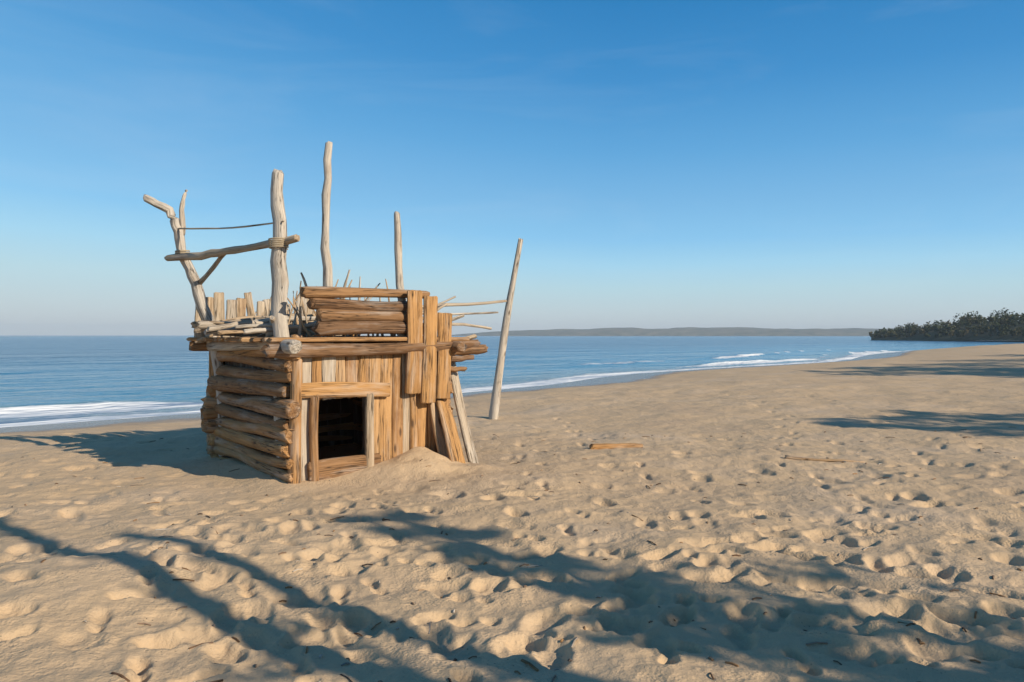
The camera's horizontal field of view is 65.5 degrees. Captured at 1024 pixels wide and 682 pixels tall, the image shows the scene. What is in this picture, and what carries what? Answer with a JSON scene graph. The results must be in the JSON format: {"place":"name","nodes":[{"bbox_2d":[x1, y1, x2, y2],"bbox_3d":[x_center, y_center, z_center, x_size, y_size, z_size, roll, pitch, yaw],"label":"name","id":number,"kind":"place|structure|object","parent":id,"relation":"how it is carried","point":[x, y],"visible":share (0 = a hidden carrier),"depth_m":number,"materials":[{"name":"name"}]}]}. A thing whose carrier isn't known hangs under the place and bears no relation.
{"place":"outdoors","nodes":[
{"label":"outdoors","id":0,"kind":"place"},
{"bbox_2d":[0,343,1023,681],"bbox_3d":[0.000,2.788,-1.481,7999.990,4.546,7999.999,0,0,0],"label":"beach sand","id":1,"kind":"structure","parent":0,"point":[106,573],"depth_m":5.98,"materials":[{"name":"beige sand"}]},
{"bbox_2d":[143,141,506,483],"bbox_3d":[-2.373,-0.234,10.234,3.526,4.069,3.250,0,1,40],"label":"driftwood hut","id":2,"kind":"object","parent":1,"relation":"on","point":[289,393],"visible":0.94,"depth_m":9.29,"materials":[{"name":"wood"}]},
{"bbox_2d":[429,399,448,456],"bbox_3d":[-0.898,0.900,9.701,0.339,1.144,0.234,0,1,41],"label":"leaning plank","id":3,"kind":"object","parent":1,"relation":"on","point":[440,441],"visible":0.3,"depth_m":9.62,"materials":[{"name":"brown wood"}]},
{"bbox_2d":[436,400,464,462],"bbox_3d":[-0.740,1.117,9.583,0.233,0.801,0.520,0,0,-32],"label":"leaning plank","id":4,"kind":"object","parent":1,"relation":"on","point":[452,439],"visible":0.82,"depth_m":9.55,"materials":[{"name":"brown wood"}]},
{"bbox_2d":[450,362,477,462],"bbox_3d":[-0.622,0.892,9.877,0.462,1.380,0.165,0,1,37],"label":"leaning plank","id":5,"kind":"object","parent":1,"relation":"on","point":[464,424],"visible":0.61,"depth_m":9.83,"materials":[{"name":"grey wood"}]},
{"bbox_2d":[488,238,522,418],"bbox_3d":[-0.136,-0.086,15.599,0.705,3.876,0.208,0,0,0],"label":"leaning pole","id":6,"kind":"object","parent":1,"relation":"on","point":[495,400],"visible":0.81,"depth_m":15.54,"materials":[{"name":"grey wood"}]},
{"bbox_2d":[10,429,1022,681],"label":"beach litter","id":7,"kind":"object","parent":1,"relation":"on","point":[524,585],"visible":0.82,"depth_m":4.69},
{"bbox_2d":[589,443,642,448],"bbox_3d":[1.428,1.443,10.959,0.806,0.089,0.106,0,0,-18],"label":"driftwood stick","id":8,"kind":"object","parent":1,"relation":"on","point":[607,445],"visible":0.83,"depth_m":10.91,"materials":[{"name":"brown wood"}]},
{"bbox_2d":[784,455,864,462],"bbox_3d":[3.841,1.459,9.806,0.939,0.080,0.065,0,0,13],"label":"driftwood stick","id":9,"kind":"object","parent":1,"relation":"on","point":[809,458],"visible":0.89,"depth_m":9.80,"materials":[{"name":"brown wood"}]},
{"bbox_2d":[0,335,1023,427],"bbox_3d":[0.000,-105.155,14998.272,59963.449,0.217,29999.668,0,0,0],"label":"sea","id":10,"kind":"structure","parent":0,"point":[49,379],"depth_m":60.20,"materials":[{"name":"liquid"}]},
{"bbox_2d":[0,0,1023,334],"label":"sky","id":11,"kind":"structure","parent":0,"point":[655,164],"materials":[{"name":"blue"}]},
{"bbox_2d":[452,327,921,335],"bbox_3d":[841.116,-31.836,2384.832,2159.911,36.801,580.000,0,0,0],"label":"coast","id":12,"kind":"structure","parent":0,"point":[717,331],"depth_m":2314.78},
{"bbox_2d":[871,321,1023,340],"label":"headland","id":13,"kind":"structure","parent":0,"point":[969,335],"depth_m":282.31,"materials":[{"name":"green plant"}]},
{"bbox_2d":[869,308,1023,337],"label":"headland trees","id":14,"kind":"object","parent":13,"relation":"on","point":[1006,321],"visible":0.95,"depth_m":292.02,"materials":[{"name":"green plant"}]}
]}

